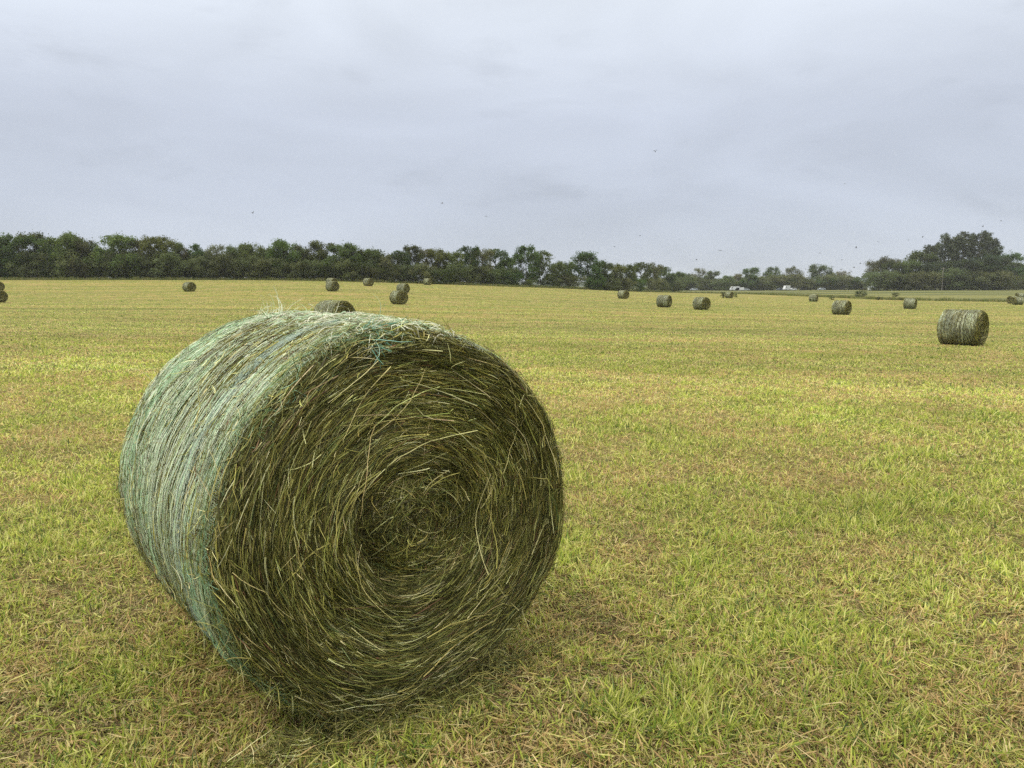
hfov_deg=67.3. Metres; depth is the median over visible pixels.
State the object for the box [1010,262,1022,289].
broadleaf tree
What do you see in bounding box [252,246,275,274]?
shrub
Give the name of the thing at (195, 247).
broadleaf tree
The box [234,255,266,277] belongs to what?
shrub
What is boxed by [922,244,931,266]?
poplar tree
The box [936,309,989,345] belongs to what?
hay bale
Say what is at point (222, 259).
shrub
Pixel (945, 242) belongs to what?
poplar tree
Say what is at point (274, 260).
shrub
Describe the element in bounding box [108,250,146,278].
shrub
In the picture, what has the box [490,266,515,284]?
shrub
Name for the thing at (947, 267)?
pine tree
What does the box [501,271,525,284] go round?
shrub
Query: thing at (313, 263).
shrub
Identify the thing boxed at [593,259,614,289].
broadleaf tree
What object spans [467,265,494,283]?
shrub
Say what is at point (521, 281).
shrub
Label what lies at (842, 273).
broadleaf tree
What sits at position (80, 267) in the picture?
shrub
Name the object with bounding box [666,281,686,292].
shrub
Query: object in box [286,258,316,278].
shrub
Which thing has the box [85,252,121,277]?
shrub
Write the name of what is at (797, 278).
shrub
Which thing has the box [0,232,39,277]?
broadleaf tree
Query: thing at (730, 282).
shrub
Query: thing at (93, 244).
broadleaf tree
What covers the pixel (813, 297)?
hay bale
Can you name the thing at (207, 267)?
shrub
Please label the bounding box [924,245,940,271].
poplar tree
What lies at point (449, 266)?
shrub
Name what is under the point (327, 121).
sky
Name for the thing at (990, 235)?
poplar tree
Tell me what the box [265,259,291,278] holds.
shrub
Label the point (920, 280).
shrub
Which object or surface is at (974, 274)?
shrub
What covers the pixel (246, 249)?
broadleaf tree
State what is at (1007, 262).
pine tree
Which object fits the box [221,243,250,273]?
broadleaf tree
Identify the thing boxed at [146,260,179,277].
shrub
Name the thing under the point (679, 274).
broadleaf tree
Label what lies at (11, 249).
broadleaf tree
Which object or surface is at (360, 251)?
broadleaf tree
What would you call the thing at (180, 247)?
broadleaf tree
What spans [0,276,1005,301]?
tall grass
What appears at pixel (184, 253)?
broadleaf tree
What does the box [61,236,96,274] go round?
broadleaf tree
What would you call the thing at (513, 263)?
broadleaf tree
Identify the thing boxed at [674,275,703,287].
shrub
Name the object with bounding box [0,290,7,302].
hay bale
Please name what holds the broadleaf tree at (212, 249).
on the ground at (206, 288)
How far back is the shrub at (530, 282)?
162.53 m
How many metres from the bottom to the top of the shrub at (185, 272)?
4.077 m
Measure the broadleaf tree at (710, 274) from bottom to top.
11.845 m
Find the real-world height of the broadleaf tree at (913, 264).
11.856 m
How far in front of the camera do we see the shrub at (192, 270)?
151.74 m
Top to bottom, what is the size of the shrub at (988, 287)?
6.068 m
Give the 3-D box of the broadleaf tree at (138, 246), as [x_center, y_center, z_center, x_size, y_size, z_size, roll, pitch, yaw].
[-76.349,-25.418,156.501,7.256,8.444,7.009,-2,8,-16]
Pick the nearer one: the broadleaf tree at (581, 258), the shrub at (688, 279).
the broadleaf tree at (581, 258)
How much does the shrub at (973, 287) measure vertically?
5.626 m
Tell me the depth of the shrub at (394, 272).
152.47 m
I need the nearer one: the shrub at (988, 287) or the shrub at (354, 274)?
the shrub at (354, 274)
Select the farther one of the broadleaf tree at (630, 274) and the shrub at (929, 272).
the shrub at (929, 272)
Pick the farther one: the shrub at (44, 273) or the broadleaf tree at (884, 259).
the broadleaf tree at (884, 259)
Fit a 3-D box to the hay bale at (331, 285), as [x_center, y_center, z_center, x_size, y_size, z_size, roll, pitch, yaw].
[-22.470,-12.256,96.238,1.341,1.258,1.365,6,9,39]
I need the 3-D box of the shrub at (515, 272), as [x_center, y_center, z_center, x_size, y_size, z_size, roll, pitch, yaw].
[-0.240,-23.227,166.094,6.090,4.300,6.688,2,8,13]
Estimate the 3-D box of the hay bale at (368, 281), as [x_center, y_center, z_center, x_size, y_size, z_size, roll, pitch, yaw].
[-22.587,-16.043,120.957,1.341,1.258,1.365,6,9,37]
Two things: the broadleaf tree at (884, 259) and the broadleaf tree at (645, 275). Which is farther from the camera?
the broadleaf tree at (884, 259)
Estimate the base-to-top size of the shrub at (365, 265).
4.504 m
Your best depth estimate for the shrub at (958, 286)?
276.69 m
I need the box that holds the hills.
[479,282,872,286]
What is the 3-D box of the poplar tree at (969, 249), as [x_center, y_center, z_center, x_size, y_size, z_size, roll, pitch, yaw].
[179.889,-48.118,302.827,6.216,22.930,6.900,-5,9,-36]
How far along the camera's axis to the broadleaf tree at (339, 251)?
152.62 m
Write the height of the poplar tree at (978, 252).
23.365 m
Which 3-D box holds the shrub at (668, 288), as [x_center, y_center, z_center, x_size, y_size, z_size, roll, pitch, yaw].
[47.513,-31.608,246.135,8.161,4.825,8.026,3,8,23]
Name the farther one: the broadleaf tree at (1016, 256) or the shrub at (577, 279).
the broadleaf tree at (1016, 256)
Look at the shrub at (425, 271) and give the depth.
152.03 m
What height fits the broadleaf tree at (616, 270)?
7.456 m
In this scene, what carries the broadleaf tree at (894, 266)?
on the ground at (206, 288)
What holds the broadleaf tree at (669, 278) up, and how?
on the ground at (206, 288)
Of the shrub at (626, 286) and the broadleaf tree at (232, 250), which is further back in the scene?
the shrub at (626, 286)
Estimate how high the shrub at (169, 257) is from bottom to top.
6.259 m
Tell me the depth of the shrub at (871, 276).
279.04 m
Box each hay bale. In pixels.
[0,282,4,289]
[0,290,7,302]
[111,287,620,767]
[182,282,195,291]
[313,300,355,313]
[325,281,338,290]
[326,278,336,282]
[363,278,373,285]
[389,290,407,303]
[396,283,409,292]
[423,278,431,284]
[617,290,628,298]
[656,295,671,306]
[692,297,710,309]
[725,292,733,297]
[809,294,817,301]
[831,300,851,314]
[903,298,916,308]
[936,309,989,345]
[1006,296,1016,303]
[1011,297,1023,304]
[1015,293,1023,297]
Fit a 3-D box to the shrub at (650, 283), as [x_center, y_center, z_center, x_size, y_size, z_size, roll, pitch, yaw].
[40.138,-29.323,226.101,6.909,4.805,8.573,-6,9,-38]
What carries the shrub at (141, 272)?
on the ground at (206, 288)
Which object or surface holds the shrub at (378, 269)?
on the ground at (206, 288)
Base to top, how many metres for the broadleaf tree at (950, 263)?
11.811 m
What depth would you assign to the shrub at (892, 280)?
279.19 m
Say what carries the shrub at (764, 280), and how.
on the ground at (206, 288)
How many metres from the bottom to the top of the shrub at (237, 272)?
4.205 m
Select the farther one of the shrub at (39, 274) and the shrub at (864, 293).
the shrub at (864, 293)
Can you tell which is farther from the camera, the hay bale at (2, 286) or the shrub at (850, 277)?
the shrub at (850, 277)
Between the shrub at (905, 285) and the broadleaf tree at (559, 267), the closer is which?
the broadleaf tree at (559, 267)
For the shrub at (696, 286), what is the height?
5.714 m
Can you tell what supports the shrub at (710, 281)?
on the ground at (206, 288)
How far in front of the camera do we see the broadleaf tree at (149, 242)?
152.19 m
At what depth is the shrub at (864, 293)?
167.04 m
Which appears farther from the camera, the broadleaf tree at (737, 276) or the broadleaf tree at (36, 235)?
the broadleaf tree at (737, 276)
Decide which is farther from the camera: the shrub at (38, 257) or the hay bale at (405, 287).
the shrub at (38, 257)
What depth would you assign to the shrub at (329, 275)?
151.71 m
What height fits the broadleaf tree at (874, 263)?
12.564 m
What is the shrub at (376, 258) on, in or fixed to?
on the ground at (206, 288)
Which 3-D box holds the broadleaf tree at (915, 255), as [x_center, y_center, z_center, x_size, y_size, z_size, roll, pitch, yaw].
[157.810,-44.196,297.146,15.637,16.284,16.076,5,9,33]
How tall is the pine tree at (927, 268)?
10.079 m
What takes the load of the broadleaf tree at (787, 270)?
on the ground at (206, 288)
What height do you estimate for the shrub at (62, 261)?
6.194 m
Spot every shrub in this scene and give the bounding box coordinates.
[0,252,14,276]
[0,254,36,277]
[3,252,46,277]
[15,251,54,278]
[28,259,54,277]
[39,258,70,277]
[43,249,92,278]
[57,258,86,278]
[65,257,101,278]
[77,254,108,278]
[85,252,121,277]
[98,250,135,279]
[98,260,124,278]
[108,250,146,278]
[118,253,155,277]
[132,252,169,277]
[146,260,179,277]
[147,249,190,278]
[167,260,195,278]
[172,256,211,277]
[182,252,214,277]
[186,255,221,278]
[192,260,222,277]
[207,252,242,278]
[221,259,251,278]
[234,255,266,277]
[236,255,277,279]
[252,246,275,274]
[253,257,286,279]
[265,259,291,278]
[274,250,312,276]
[278,261,303,278]
[285,247,316,275]
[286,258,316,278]
[296,259,330,279]
[310,262,332,280]
[319,260,347,279]
[330,257,361,280]
[344,264,367,281]
[345,260,376,279]
[360,266,384,279]
[364,249,396,276]
[374,266,391,281]
[375,252,404,280]
[378,263,409,281]
[393,267,411,280]
[398,262,430,281]
[406,262,438,282]
[422,268,447,283]
[438,269,458,284]
[444,261,474,284]
[457,267,479,283]
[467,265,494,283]
[478,269,501,285]
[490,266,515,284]
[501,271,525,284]
[511,267,524,284]
[519,272,538,285]
[522,279,536,286]
[536,272,562,286]
[554,274,573,286]
[567,275,587,286]
[583,276,605,289]
[602,277,621,290]
[616,278,634,289]
[630,277,647,291]
[643,277,664,290]
[654,278,671,290]
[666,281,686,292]
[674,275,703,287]
[677,275,696,290]
[683,280,705,290]
[697,280,710,290]
[702,279,723,290]
[708,280,731,290]
[720,278,740,290]
[745,280,763,290]
[747,276,775,290]
[758,274,791,290]
[765,275,796,290]
[770,273,807,290]
[796,279,818,289]
[798,279,823,289]
[815,275,839,289]
[817,273,854,289]
[832,275,865,289]
[840,276,868,289]
[854,290,867,297]
[857,282,868,289]
[860,270,907,289]
[866,270,911,289]
[874,273,911,289]
[893,274,917,289]
[894,272,934,289]
[902,271,937,289]
[909,271,943,289]
[924,277,953,289]
[925,269,962,289]
[933,266,970,289]
[939,272,974,289]
[951,273,981,289]
[956,276,986,289]
[957,268,1001,289]
[973,274,1004,289]
[978,270,1020,289]
[982,268,1019,289]
[1005,278,1023,289]
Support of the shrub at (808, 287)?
on the ground at (206, 288)
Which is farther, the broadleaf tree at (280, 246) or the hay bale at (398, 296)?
the broadleaf tree at (280, 246)
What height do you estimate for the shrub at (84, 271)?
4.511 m
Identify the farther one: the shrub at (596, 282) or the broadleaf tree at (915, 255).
the broadleaf tree at (915, 255)
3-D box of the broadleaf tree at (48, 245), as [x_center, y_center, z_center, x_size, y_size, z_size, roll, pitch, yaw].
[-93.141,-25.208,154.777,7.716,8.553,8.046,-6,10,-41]
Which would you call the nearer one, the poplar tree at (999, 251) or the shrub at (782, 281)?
the poplar tree at (999, 251)
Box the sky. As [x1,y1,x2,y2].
[0,0,1023,281]
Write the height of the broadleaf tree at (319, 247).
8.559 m
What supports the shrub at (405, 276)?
on the ground at (206, 288)
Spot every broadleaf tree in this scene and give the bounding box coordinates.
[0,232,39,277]
[0,236,21,277]
[10,230,46,272]
[28,238,64,266]
[35,231,86,276]
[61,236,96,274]
[83,238,99,255]
[88,232,139,276]
[117,238,146,274]
[138,235,177,277]
[163,239,185,275]
[175,247,191,260]
[187,243,205,272]
[204,244,234,274]
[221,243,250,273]
[237,241,264,270]
[260,248,276,275]
[265,238,304,272]
[292,244,311,278]
[304,240,334,277]
[323,240,368,278]
[344,248,370,261]
[362,246,382,277]
[378,253,394,278]
[389,250,411,279]
[395,244,425,275]
[413,248,434,276]
[426,248,451,281]
[439,250,470,276]
[456,245,481,282]
[465,247,496,282]
[480,248,510,276]
[496,257,517,283]
[512,244,542,282]
[527,250,558,284]
[547,261,567,285]
[560,260,577,285]
[570,251,606,287]
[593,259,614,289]
[609,263,626,290]
[618,263,639,289]
[631,262,652,286]
[645,261,663,289]
[647,267,677,290]
[664,271,685,291]
[690,268,706,279]
[704,270,721,290]
[734,273,745,280]
[739,267,760,290]
[762,266,781,284]
[782,265,804,285]
[807,263,836,285]
[836,271,851,289]
[862,259,888,288]
[866,255,901,282]
[880,261,914,288]
[897,259,928,279]
[905,248,939,272]
[937,259,960,289]
[954,259,991,276]
[984,249,1023,289]
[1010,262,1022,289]
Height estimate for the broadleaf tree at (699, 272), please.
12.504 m
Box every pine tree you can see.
[915,264,934,287]
[919,261,951,288]
[953,259,980,281]
[968,253,1009,289]
[978,256,1019,282]
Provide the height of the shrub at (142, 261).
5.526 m
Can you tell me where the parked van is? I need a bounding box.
[729,286,739,290]
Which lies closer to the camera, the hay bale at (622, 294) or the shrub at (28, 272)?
the hay bale at (622, 294)
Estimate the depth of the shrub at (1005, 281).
278.54 m
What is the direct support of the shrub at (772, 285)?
on the ground at (206, 288)
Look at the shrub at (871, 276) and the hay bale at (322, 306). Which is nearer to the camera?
the hay bale at (322, 306)
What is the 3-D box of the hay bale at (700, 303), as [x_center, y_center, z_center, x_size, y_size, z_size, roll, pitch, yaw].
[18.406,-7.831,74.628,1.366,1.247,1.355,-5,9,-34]
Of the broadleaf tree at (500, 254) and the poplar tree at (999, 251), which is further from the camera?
the poplar tree at (999, 251)
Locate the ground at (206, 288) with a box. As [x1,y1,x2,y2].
[0,278,1023,767]
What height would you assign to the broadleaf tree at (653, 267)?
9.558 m
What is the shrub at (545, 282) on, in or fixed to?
on the ground at (206, 288)
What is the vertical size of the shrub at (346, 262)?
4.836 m
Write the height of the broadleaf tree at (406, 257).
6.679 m
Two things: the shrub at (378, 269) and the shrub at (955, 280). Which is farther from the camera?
the shrub at (955, 280)
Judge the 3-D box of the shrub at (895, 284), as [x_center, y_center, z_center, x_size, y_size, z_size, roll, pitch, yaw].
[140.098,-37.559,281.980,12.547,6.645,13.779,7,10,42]
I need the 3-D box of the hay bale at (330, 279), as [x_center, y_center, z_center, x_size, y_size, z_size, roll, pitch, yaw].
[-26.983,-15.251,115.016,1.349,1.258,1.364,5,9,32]
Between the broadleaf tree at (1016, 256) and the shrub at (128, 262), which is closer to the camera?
the shrub at (128, 262)
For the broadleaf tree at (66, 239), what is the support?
on the ground at (206, 288)
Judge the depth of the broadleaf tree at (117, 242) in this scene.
152.49 m
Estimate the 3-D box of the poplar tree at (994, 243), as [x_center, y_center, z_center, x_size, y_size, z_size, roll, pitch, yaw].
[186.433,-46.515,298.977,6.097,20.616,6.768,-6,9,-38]
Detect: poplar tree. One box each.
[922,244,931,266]
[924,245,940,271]
[936,232,952,264]
[942,234,966,267]
[954,231,973,268]
[965,232,977,289]
[969,230,992,270]
[979,232,994,289]
[985,237,1001,255]
[989,246,1004,265]
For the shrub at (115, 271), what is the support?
on the ground at (206, 288)
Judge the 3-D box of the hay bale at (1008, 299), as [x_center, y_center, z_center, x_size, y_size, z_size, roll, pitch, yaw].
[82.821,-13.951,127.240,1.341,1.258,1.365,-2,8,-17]
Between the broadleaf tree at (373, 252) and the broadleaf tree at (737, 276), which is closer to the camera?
the broadleaf tree at (373, 252)
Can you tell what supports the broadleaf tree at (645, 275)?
on the ground at (206, 288)
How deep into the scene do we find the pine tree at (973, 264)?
281.32 m
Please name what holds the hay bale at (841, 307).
on the ground at (206, 288)
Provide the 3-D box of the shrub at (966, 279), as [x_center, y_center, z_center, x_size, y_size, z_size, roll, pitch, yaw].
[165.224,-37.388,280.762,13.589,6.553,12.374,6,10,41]
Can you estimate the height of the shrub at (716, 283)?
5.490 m
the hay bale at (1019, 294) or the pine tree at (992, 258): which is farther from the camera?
the pine tree at (992, 258)
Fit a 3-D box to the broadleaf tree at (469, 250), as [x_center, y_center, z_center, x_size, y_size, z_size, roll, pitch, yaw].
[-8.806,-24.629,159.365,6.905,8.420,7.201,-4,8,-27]
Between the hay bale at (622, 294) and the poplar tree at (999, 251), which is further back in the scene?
the poplar tree at (999, 251)
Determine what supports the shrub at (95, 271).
on the ground at (206, 288)
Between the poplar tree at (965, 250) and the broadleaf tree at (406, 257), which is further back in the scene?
the poplar tree at (965, 250)
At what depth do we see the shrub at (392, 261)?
157.35 m
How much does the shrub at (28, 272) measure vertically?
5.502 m
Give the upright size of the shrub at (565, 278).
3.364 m
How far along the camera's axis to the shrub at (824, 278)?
385.23 m
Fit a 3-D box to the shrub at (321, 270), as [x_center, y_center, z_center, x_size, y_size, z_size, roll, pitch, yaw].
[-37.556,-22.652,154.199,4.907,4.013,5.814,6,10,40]
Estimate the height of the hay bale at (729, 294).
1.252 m
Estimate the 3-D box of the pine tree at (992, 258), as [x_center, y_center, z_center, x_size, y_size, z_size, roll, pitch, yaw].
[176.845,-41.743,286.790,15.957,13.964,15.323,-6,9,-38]
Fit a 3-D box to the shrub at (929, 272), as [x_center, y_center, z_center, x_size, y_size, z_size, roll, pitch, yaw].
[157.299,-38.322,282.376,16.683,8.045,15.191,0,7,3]
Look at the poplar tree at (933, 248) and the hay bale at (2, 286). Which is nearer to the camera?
the hay bale at (2, 286)
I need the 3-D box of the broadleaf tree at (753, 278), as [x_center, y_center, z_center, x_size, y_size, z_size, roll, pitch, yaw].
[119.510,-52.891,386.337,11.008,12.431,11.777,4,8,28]
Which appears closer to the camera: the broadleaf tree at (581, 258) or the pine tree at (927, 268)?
the broadleaf tree at (581, 258)
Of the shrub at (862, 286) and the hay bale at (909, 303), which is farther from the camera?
the shrub at (862, 286)
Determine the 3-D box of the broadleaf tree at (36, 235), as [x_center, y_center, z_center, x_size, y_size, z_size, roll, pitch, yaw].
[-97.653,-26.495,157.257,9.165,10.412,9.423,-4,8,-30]
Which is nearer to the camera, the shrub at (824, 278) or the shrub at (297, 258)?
the shrub at (297, 258)
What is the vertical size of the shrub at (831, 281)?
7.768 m
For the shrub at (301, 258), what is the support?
on the ground at (206, 288)
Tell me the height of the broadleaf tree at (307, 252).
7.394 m
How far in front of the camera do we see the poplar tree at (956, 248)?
293.99 m
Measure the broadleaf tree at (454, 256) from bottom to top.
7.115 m
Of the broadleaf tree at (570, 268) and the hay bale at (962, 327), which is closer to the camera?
the hay bale at (962, 327)
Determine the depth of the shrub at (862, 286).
384.77 m
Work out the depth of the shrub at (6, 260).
151.16 m
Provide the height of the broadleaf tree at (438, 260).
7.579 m
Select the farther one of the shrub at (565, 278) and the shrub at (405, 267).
the shrub at (565, 278)
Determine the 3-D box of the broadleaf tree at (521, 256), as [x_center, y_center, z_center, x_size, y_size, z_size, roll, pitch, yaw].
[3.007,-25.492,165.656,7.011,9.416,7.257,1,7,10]
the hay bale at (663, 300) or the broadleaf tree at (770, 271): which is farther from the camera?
the broadleaf tree at (770, 271)
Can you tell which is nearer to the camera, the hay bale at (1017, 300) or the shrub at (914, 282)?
the hay bale at (1017, 300)
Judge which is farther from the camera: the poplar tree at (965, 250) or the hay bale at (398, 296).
the poplar tree at (965, 250)
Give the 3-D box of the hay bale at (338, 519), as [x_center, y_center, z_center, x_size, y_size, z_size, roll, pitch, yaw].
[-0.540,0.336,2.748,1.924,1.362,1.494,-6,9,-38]
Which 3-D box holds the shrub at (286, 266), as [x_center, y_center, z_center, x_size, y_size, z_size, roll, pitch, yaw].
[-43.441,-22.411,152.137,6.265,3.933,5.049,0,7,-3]
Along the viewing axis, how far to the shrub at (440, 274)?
152.54 m
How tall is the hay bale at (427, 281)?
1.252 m
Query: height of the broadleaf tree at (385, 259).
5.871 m
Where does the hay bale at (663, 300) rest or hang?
on the ground at (206, 288)
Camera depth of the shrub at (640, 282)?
211.51 m
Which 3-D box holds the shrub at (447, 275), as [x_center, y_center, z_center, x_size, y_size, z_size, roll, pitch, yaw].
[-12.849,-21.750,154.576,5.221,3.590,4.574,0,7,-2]
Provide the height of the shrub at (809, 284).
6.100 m
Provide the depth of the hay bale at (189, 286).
99.82 m
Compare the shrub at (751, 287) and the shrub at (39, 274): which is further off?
the shrub at (751, 287)
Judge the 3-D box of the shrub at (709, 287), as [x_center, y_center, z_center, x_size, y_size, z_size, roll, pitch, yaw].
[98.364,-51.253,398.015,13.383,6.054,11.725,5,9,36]
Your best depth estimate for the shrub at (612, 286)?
191.43 m
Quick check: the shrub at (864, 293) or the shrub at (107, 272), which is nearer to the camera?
the shrub at (107, 272)
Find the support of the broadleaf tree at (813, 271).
on the ground at (206, 288)
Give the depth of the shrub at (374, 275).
152.00 m
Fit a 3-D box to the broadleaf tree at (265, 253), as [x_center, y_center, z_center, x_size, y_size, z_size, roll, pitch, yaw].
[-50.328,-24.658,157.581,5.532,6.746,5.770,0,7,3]
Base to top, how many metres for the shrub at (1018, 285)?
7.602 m
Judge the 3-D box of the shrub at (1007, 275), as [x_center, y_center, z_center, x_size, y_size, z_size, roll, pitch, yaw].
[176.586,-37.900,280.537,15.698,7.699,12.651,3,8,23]
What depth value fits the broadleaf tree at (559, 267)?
173.04 m
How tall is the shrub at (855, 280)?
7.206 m
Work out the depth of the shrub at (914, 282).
277.32 m
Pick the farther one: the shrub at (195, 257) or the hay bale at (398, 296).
the shrub at (195, 257)
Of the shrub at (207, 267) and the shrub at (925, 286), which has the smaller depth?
the shrub at (207, 267)
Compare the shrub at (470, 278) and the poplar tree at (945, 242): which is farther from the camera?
the poplar tree at (945, 242)
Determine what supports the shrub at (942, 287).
on the ground at (206, 288)
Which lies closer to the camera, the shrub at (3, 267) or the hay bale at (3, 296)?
the hay bale at (3, 296)
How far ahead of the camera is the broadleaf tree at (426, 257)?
157.78 m
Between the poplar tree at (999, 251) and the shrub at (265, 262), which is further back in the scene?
the poplar tree at (999, 251)
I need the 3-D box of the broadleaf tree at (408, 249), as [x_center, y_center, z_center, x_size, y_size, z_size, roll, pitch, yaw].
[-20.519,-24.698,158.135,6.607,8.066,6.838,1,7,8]
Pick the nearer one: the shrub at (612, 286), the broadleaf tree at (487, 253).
the broadleaf tree at (487, 253)
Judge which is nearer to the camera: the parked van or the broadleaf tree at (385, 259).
the broadleaf tree at (385, 259)
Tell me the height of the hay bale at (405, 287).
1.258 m
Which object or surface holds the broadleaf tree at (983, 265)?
on the ground at (206, 288)
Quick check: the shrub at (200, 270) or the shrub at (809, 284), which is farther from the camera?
the shrub at (809, 284)
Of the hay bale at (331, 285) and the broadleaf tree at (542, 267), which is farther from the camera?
the broadleaf tree at (542, 267)

